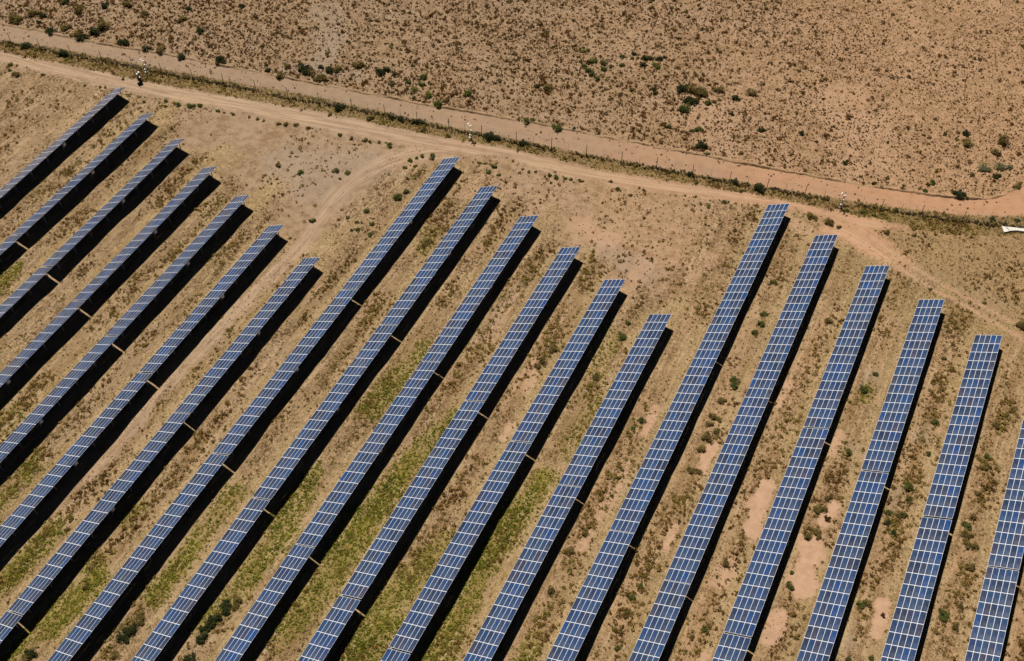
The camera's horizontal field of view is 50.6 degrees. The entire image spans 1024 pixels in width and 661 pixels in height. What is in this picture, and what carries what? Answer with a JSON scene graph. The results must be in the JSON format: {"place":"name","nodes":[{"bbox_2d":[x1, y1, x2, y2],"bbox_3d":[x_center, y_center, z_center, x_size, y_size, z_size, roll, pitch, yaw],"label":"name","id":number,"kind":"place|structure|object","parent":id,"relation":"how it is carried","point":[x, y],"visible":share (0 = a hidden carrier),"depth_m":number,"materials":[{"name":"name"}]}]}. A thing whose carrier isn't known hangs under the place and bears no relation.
{"place":"outdoors","nodes":[
{"label":"outdoors","id":0,"kind":"place"},
{"bbox_2d":[0,145,454,571],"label":"side track","id":1,"kind":"structure","parent":0,"point":[354,180],"depth_m":218.29,"materials":[{"name":"beige soil"}]},
{"bbox_2d":[0,51,895,228],"bbox_3d":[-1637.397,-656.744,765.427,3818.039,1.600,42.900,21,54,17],"label":"dirt road","id":2,"kind":"structure","parent":0,"point":[344,125],"depth_m":255.62,"materials":[{"name":"brown soil"}]},
{"bbox_2d":[0,0,1023,660],"bbox_3d":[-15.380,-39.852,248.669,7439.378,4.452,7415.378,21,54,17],"label":"ground","id":3,"kind":"structure","parent":0,"point":[240,136],"depth_m":226.27,"materials":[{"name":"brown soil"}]},
{"bbox_2d":[0,611,21,642],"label":"solar table","id":4,"kind":"object","parent":3,"relation":"on","point":[8,621],"visible":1,"depth_m":176.94,"materials":[{"name":"glass"}]},
{"bbox_2d":[0,235,21,262],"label":"solar table","id":5,"kind":"object","parent":3,"relation":"on","point":[8,242],"visible":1,"depth_m":230.60,"materials":[{"name":"glass"}]},
{"bbox_2d":[0,267,51,316],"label":"solar table","id":6,"kind":"object","parent":3,"relation":"on","point":[9,302],"visible":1,"depth_m":222.55,"materials":[{"name":"glass"}]},
{"bbox_2d":[24,647,39,658],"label":"shrub","id":7,"kind":"object","parent":3,"relation":"on","point":[32,653],"visible":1,"depth_m":175.59,"materials":[{"name":"green plant"}]},
{"bbox_2d":[27,9,39,16],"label":"shrub","id":8,"kind":"object","parent":3,"relation":"on","point":[31,12],"visible":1,"depth_m":284.64,"materials":[{"name":"green plant"}]},
{"bbox_2d":[0,301,84,387],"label":"solar table","id":9,"kind":"object","parent":3,"relation":"on","point":[14,365],"visible":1,"depth_m":214.08,"materials":[{"name":"glass"}]},
{"bbox_2d":[0,336,116,469],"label":"solar table","id":10,"kind":"object","parent":3,"relation":"on","point":[49,401],"visible":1,"depth_m":205.67,"materials":[{"name":"glass"}]},
{"bbox_2d":[0,87,124,207],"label":"solar table","id":11,"kind":"object","parent":3,"relation":"on","point":[43,155],"visible":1,"depth_m":250.64,"materials":[{"name":"glass"}]},
{"bbox_2d":[57,49,69,56],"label":"shrub","id":12,"kind":"object","parent":3,"relation":"on","point":[62,52],"visible":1,"depth_m":273.53,"materials":[{"name":"green plant"}]},
{"bbox_2d":[59,23,72,30],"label":"shrub","id":13,"kind":"object","parent":3,"relation":"on","point":[64,27],"visible":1,"depth_m":280.75,"materials":[{"name":"green plant"}]},
{"bbox_2d":[0,373,151,545],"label":"solar table","id":14,"kind":"object","parent":3,"relation":"on","point":[57,472],"visible":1,"depth_m":197.24,"materials":[{"name":"glass"}]},
{"bbox_2d":[69,28,82,36],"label":"shrub","id":15,"kind":"object","parent":3,"relation":"on","point":[79,31],"visible":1,"depth_m":278.93,"materials":[{"name":"green plant"}]},
{"bbox_2d":[72,4,85,15],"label":"shrub","id":16,"kind":"object","parent":3,"relation":"on","point":[78,9],"visible":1,"depth_m":284.68,"materials":[{"name":"green plant"}]},
{"bbox_2d":[75,34,89,42],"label":"shrub","id":17,"kind":"object","parent":3,"relation":"on","point":[80,37],"visible":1,"depth_m":277.77,"materials":[{"name":"green plant"}]},
{"bbox_2d":[12,112,153,237],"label":"solar table","id":18,"kind":"object","parent":3,"relation":"on","point":[34,218],"visible":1,"depth_m":243.98,"materials":[{"name":"glass"}]},
{"bbox_2d":[87,26,100,35],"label":"shrub","id":19,"kind":"object","parent":3,"relation":"on","point":[95,30],"visible":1,"depth_m":278.96,"materials":[{"name":"green plant"}]},
{"bbox_2d":[8,413,189,614],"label":"solar table","id":20,"kind":"object","parent":3,"relation":"on","point":[67,550],"visible":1,"depth_m":189.80,"materials":[{"name":"glass"}]},
{"bbox_2d":[96,18,110,30],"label":"shrub","id":21,"kind":"object","parent":3,"relation":"on","point":[101,24],"visible":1,"depth_m":280.47,"materials":[{"name":"green plant"}]},
{"bbox_2d":[42,138,184,269],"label":"solar table","id":22,"kind":"object","parent":3,"relation":"on","point":[105,210],"visible":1,"depth_m":238.44,"materials":[{"name":"glass"}]},
{"bbox_2d":[115,632,129,643],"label":"shrub","id":23,"kind":"object","parent":3,"relation":"on","point":[123,637],"visible":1,"depth_m":177.42,"materials":[{"name":"green plant"}]},
{"bbox_2d":[116,38,128,46],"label":"shrub","id":24,"kind":"object","parent":3,"relation":"on","point":[125,41],"visible":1,"depth_m":276.25,"materials":[{"name":"green plant"}]},
{"bbox_2d":[121,0,134,8],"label":"shrub","id":25,"kind":"object","parent":3,"relation":"on","point":[127,3],"visible":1,"depth_m":286.28,"materials":[{"name":"green plant"}]},
{"bbox_2d":[122,626,137,637],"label":"shrub","id":26,"kind":"object","parent":3,"relation":"on","point":[129,630],"visible":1,"depth_m":178.13,"materials":[{"name":"green plant"}]},
{"bbox_2d":[48,454,227,660],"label":"solar table","id":27,"kind":"object","parent":3,"relation":"on","point":[100,607],"visible":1,"depth_m":184.42,"materials":[{"name":"glass"}]},
{"bbox_2d":[135,611,145,621],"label":"shrub","id":28,"kind":"object","parent":3,"relation":"on","point":[141,615],"visible":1,"depth_m":179.78,"materials":[{"name":"green plant"}]},
{"bbox_2d":[73,166,216,303],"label":"solar table","id":29,"kind":"object","parent":3,"relation":"on","point":[133,245],"visible":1,"depth_m":232.67,"materials":[{"name":"glass"}]},
{"bbox_2d":[156,44,166,54],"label":"shrub","id":30,"kind":"object","parent":3,"relation":"on","point":[158,49],"visible":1,"depth_m":274.14,"materials":[{"name":"green plant"}]},
{"bbox_2d":[105,195,248,337],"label":"solar table","id":31,"kind":"object","parent":3,"relation":"on","point":[140,304],"visible":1,"depth_m":226.92,"materials":[{"name":"glass"}]},
{"bbox_2d":[182,651,195,660],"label":"shrub","id":32,"kind":"object","parent":3,"relation":"on","point":[187,658],"visible":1,"depth_m":175.05,"materials":[{"name":"green plant"}]},
{"bbox_2d":[131,498,269,660],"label":"solar table","id":33,"kind":"object","parent":3,"relation":"on","point":[164,630],"visible":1,"depth_m":182.09,"materials":[{"name":"glass"}]},
{"bbox_2d":[195,632,208,643],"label":"shrub","id":34,"kind":"object","parent":3,"relation":"on","point":[199,638],"visible":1,"depth_m":177.00,"materials":[{"name":"green plant"}]},
{"bbox_2d":[198,624,209,633],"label":"shrub","id":35,"kind":"object","parent":3,"relation":"on","point":[205,628],"visible":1,"depth_m":178.12,"materials":[{"name":"green plant"}]},
{"bbox_2d":[204,614,215,629],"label":"shrub","id":36,"kind":"object","parent":3,"relation":"on","point":[211,622],"visible":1,"depth_m":178.67,"materials":[{"name":"green plant"}]},
{"bbox_2d":[139,225,282,374],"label":"solar table","id":37,"kind":"object","parent":3,"relation":"on","point":[200,311],"visible":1,"depth_m":221.25,"materials":[{"name":"glass"}]},
{"bbox_2d":[210,613,222,622],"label":"shrub","id":38,"kind":"object","parent":3,"relation":"on","point":[218,616],"visible":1,"depth_m":179.21,"materials":[{"name":"green plant"}]},
{"bbox_2d":[215,55,226,64],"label":"shrub","id":39,"kind":"object","parent":3,"relation":"on","point":[218,58],"visible":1,"depth_m":271.76,"materials":[{"name":"green plant"}]},
{"bbox_2d":[219,603,231,616],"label":"shrub","id":40,"kind":"object","parent":3,"relation":"on","point":[225,611],"visible":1,"depth_m":180.21,"materials":[{"name":"green plant"}]},
{"bbox_2d":[175,257,319,415],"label":"solar table","id":41,"kind":"object","parent":3,"relation":"on","point":[223,363],"visible":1,"depth_m":215.24,"materials":[{"name":"glass"}]},
{"bbox_2d":[215,544,313,660],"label":"solar table","id":42,"kind":"object","parent":3,"relation":"on","point":[260,610],"visible":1,"depth_m":179.62,"materials":[{"name":"glass"}]},
{"bbox_2d":[212,290,356,456],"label":"solar table","id":43,"kind":"object","parent":3,"relation":"on","point":[248,418],"visible":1,"depth_m":209.61,"materials":[{"name":"glass"}]},
{"bbox_2d":[296,63,310,73],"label":"shrub","id":44,"kind":"object","parent":3,"relation":"on","point":[301,66],"visible":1,"depth_m":270.07,"materials":[{"name":"green plant"}]},
{"bbox_2d":[252,325,397,499],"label":"solar table","id":45,"kind":"object","parent":3,"relation":"on","point":[282,469],"visible":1,"depth_m":203.74,"materials":[{"name":"glass"}]},
{"bbox_2d":[298,595,360,660],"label":"solar table","id":46,"kind":"object","parent":3,"relation":"on","point":[328,631],"visible":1,"depth_m":176.85,"materials":[{"name":"glass"}]},
{"bbox_2d":[333,102,345,112],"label":"shrub","id":47,"kind":"object","parent":3,"relation":"on","point":[337,108],"visible":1,"depth_m":261.00,"materials":[{"name":"green plant"}]},
{"bbox_2d":[351,60,363,68],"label":"shrub","id":48,"kind":"object","parent":3,"relation":"on","point":[357,65],"visible":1,"depth_m":270.98,"materials":[{"name":"green plant"}]},
{"bbox_2d":[296,362,439,546],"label":"solar table","id":49,"kind":"object","parent":3,"relation":"on","point":[317,527],"visible":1,"depth_m":197.87,"materials":[{"name":"glass"}]},
{"bbox_2d":[381,648,410,660],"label":"solar table","id":50,"kind":"object","parent":3,"relation":"on","point":[392,655],"visible":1,"depth_m":174.16,"materials":[{"name":"glass"}]},
{"bbox_2d":[341,157,459,292],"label":"solar table","id":51,"kind":"object","parent":3,"relation":"on","point":[374,257],"visible":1,"depth_m":234.93,"materials":[{"name":"glass"}]},
{"bbox_2d":[341,401,483,598],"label":"solar table","id":52,"kind":"object","parent":3,"relation":"on","point":[358,584],"visible":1,"depth_m":191.87,"materials":[{"name":"glass"}]},
{"bbox_2d":[432,99,441,108],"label":"shrub","id":53,"kind":"object","parent":3,"relation":"on","point":[438,102],"visible":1,"depth_m":261.68,"materials":[{"name":"green plant"}]},
{"bbox_2d":[380,186,497,327],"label":"solar table","id":54,"kind":"object","parent":3,"relation":"on","point":[401,307],"visible":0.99,"depth_m":229.02,"materials":[{"name":"glass"}]},
{"bbox_2d":[389,441,531,652],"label":"solar table","id":55,"kind":"object","parent":3,"relation":"on","point":[432,594],"visible":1,"depth_m":185.97,"materials":[{"name":"glass"}]},
{"bbox_2d":[422,215,538,363],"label":"solar table","id":56,"kind":"object","parent":3,"relation":"on","point":[464,312],"visible":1,"depth_m":223.20,"materials":[{"name":"glass"}]},
{"bbox_2d":[484,131,495,140],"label":"shrub","id":57,"kind":"object","parent":3,"relation":"on","point":[487,136],"visible":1,"depth_m":254.57,"materials":[{"name":"green plant"}]},
{"bbox_2d":[0,42,1020,660],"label":"green herbs","id":58,"kind":"object","parent":3,"relation":"on","point":[330,546],"visible":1,"depth_m":187.53,"materials":[{"name":"green plant"}]},
{"bbox_2d":[0,30,1023,660],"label":"brown brush","id":59,"kind":"object","parent":3,"relation":"on","point":[588,388],"visible":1,"depth_m":207.06,"materials":[{"name":"brown plant"}]},
{"bbox_2d":[0,22,1023,199],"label":"soil ridge","id":60,"kind":"structure","parent":3,"relation":"on","point":[987,197],"depth_m":257.49,"materials":[{"name":"brown soil"}]},
{"bbox_2d":[0,0,1023,212],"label":"scrubland cushions","id":61,"kind":"object","parent":3,"relation":"on","point":[655,13],"visible":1,"depth_m":273.35,"materials":[{"name":"brown plant"}]},
{"bbox_2d":[2,33,1023,227],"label":"perimeter fence","id":62,"kind":"object","parent":3,"relation":"on","point":[523,138],"visible":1,"depth_m":251.61,"materials":[{"name":"metal"}]},
{"bbox_2d":[463,485,580,660],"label":"solar table","id":63,"kind":"object","parent":3,"relation":"on","point":[497,622],"visible":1,"depth_m":182.77,"materials":[{"name":"glass"}]},
{"bbox_2d":[465,247,580,403],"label":"solar table","id":64,"kind":"object","parent":3,"relation":"on","point":[498,363],"visible":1,"depth_m":217.22,"materials":[{"name":"glass"}]},
{"bbox_2d":[55,6,1022,649],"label":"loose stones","id":65,"kind":"object","parent":3,"relation":"on","point":[755,370],"visible":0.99,"depth_m":225.24,"materials":[{"name":"beige stone"}]},
{"bbox_2d":[511,279,624,442],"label":"solar table","id":66,"kind":"object","parent":3,"relation":"on","point":[536,415],"visible":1,"depth_m":211.34,"materials":[{"name":"glass"}]},
{"bbox_2d":[546,530,633,660],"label":"solar table","id":67,"kind":"object","parent":3,"relation":"on","point":[573,632],"visible":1,"depth_m":180.14,"materials":[{"name":"glass"}]},
{"bbox_2d":[559,314,671,486],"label":"solar table","id":68,"kind":"object","parent":3,"relation":"on","point":[579,467],"visible":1,"depth_m":205.23,"materials":[{"name":"glass"}]},
{"bbox_2d":[629,580,689,660],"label":"solar table","id":69,"kind":"object","parent":3,"relation":"on","point":[659,624],"visible":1,"depth_m":177.23,"materials":[{"name":"glass"}]},
{"bbox_2d":[610,350,720,532],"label":"solar table","id":70,"kind":"object","parent":3,"relation":"on","point":[628,518],"visible":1,"depth_m":199.20,"materials":[{"name":"glass"}]},
{"bbox_2d":[677,102,690,112],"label":"shrub","id":71,"kind":"object","parent":3,"relation":"on","point":[684,107],"visible":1,"depth_m":259.99,"materials":[{"name":"green plant"}]},
{"bbox_2d":[685,85,696,94],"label":"shrub","id":72,"kind":"object","parent":3,"relation":"on","point":[691,89],"visible":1,"depth_m":264.12,"materials":[{"name":"green plant"}]},
{"bbox_2d":[696,140,708,148],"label":"shrub","id":73,"kind":"object","parent":3,"relation":"on","point":[705,145],"visible":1,"depth_m":251.65,"materials":[{"name":"green plant"}]},
{"bbox_2d":[699,87,708,96],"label":"shrub","id":74,"kind":"object","parent":3,"relation":"on","point":[705,91],"visible":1,"depth_m":263.45,"materials":[{"name":"green plant"}]},
{"bbox_2d":[664,388,772,583],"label":"solar table","id":75,"kind":"object","parent":3,"relation":"on","point":[685,563],"visible":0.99,"depth_m":192.97,"materials":[{"name":"glass"}]},
{"bbox_2d":[712,633,750,660],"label":"solar table","id":76,"kind":"object","parent":3,"relation":"on","point":[730,647],"visible":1,"depth_m":174.15,"materials":[{"name":"glass"}]},
{"bbox_2d":[698,203,789,349],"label":"solar table","id":77,"kind":"object","parent":3,"relation":"on","point":[726,314],"visible":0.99,"depth_m":224.10,"materials":[{"name":"glass"}]},
{"bbox_2d":[746,88,757,95],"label":"shrub","id":78,"kind":"object","parent":3,"relation":"on","point":[750,91],"visible":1,"depth_m":263.40,"materials":[{"name":"green plant"}]},
{"bbox_2d":[753,183,765,193],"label":"shrub","id":79,"kind":"object","parent":3,"relation":"on","point":[760,187],"visible":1,"depth_m":242.28,"materials":[{"name":"green plant"}]},
{"bbox_2d":[724,428,828,636],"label":"solar table","id":80,"kind":"object","parent":3,"relation":"on","point":[744,616],"visible":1,"depth_m":186.84,"materials":[{"name":"glass"}]},
{"bbox_2d":[749,234,837,388],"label":"solar table","id":81,"kind":"object","parent":3,"relation":"on","point":[772,361],"visible":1,"depth_m":217.85,"materials":[{"name":"glass"}]},
{"bbox_2d":[801,529,812,540],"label":"shrub","id":82,"kind":"object","parent":3,"relation":"on","point":[806,535],"visible":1,"depth_m":188.25,"materials":[{"name":"green plant"}]},
{"bbox_2d":[813,503,821,514],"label":"shrub","id":83,"kind":"object","parent":3,"relation":"on","point":[816,508],"visible":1,"depth_m":191.45,"materials":[{"name":"green plant"}]},
{"bbox_2d":[796,471,888,660],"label":"solar table","id":84,"kind":"object","parent":3,"relation":"on","point":[828,611],"visible":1,"depth_m":182.32,"materials":[{"name":"glass"}]},
{"bbox_2d":[803,265,889,427],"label":"solar table","id":85,"kind":"object","parent":3,"relation":"on","point":[824,406],"visible":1,"depth_m":211.78,"materials":[{"name":"glass"}]},
{"bbox_2d":[859,383,868,393],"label":"shrub","id":86,"kind":"object","parent":3,"relation":"on","point":[864,389],"visible":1,"depth_m":207.45,"materials":[{"name":"green plant"}]},
{"bbox_2d":[861,299,944,471],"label":"solar table","id":87,"kind":"object","parent":3,"relation":"on","point":[883,445],"visible":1,"depth_m":205.46,"materials":[{"name":"glass"}]},
{"bbox_2d":[902,482,913,490],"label":"shrub","id":88,"kind":"object","parent":3,"relation":"on","point":[908,485],"visible":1,"depth_m":193.59,"materials":[{"name":"green plant"}]},
{"bbox_2d":[881,517,951,660],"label":"solar table","id":89,"kind":"object","parent":3,"relation":"on","point":[907,624],"visible":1,"depth_m":179.27,"materials":[{"name":"glass"}]},
{"bbox_2d":[818,208,1023,340],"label":"wheel track","id":90,"kind":"structure","parent":3,"relation":"on","point":[871,239],"depth_m":229.38,"materials":[{"name":"beige soil"}]},
{"bbox_2d":[938,608,949,616],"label":"shrub","id":91,"kind":"object","parent":3,"relation":"on","point":[942,612],"visible":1,"depth_m":178.14,"materials":[{"name":"green plant"}]},
{"bbox_2d":[923,335,1001,518],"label":"solar table","id":92,"kind":"object","parent":3,"relation":"on","point":[944,492],"visible":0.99,"depth_m":198.97,"materials":[{"name":"glass"}]},
{"bbox_2d":[960,529,969,537],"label":"shrub","id":93,"kind":"object","parent":3,"relation":"on","point":[963,532],"visible":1,"depth_m":186.99,"materials":[{"name":"green plant"}]},
{"bbox_2d":[961,538,971,548],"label":"shrub","id":94,"kind":"object","parent":3,"relation":"on","point":[968,543],"visible":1,"depth_m":186.00,"materials":[{"name":"green plant"}]},
{"bbox_2d":[962,521,971,530],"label":"shrub","id":95,"kind":"object","parent":3,"relation":"on","point":[967,525],"visible":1,"depth_m":188.25,"materials":[{"name":"green plant"}]},
{"bbox_2d":[962,138,973,147],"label":"shrub","id":96,"kind":"object","parent":3,"relation":"on","point":[967,142],"visible":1,"depth_m":249.29,"materials":[{"name":"green plant"}]},
{"bbox_2d":[978,161,992,172],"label":"shrub","id":97,"kind":"object","parent":3,"relation":"on","point":[985,169],"visible":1,"depth_m":243.60,"materials":[{"name":"green plant"}]},
{"bbox_2d":[965,567,1018,660],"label":"solar table","id":98,"kind":"object","parent":3,"relation":"on","point":[988,632],"visible":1,"depth_m":175.99,"materials":[{"name":"glass"}]},
{"bbox_2d":[990,148,1001,156],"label":"shrub","id":99,"kind":"object","parent":3,"relation":"on","point":[995,150],"visible":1,"depth_m":246.85,"materials":[{"name":"green plant"}]},
{"bbox_2d":[993,162,1006,170],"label":"shrub","id":100,"kind":"object","parent":3,"relation":"on","point":[1001,165],"visible":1,"depth_m":243.66,"materials":[{"name":"green plant"}]},
{"bbox_2d":[994,133,1012,145],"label":"shrub","id":101,"kind":"object","parent":3,"relation":"on","point":[1003,140],"visible":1,"depth_m":248.97,"materials":[{"name":"green plant"}]},
{"bbox_2d":[988,418,1023,569],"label":"solar table","id":102,"kind":"object","parent":3,"relation":"on","point":[1007,550],"visible":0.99,"depth_m":186.71,"materials":[{"name":"glass"}]},
{"bbox_2d":[1001,226,1023,232],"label":"concrete chute","id":103,"kind":"object","parent":3,"relation":"on","point":[1008,229],"visible":1,"depth_m":231.20,"materials":[{"name":"white concrete"}]},
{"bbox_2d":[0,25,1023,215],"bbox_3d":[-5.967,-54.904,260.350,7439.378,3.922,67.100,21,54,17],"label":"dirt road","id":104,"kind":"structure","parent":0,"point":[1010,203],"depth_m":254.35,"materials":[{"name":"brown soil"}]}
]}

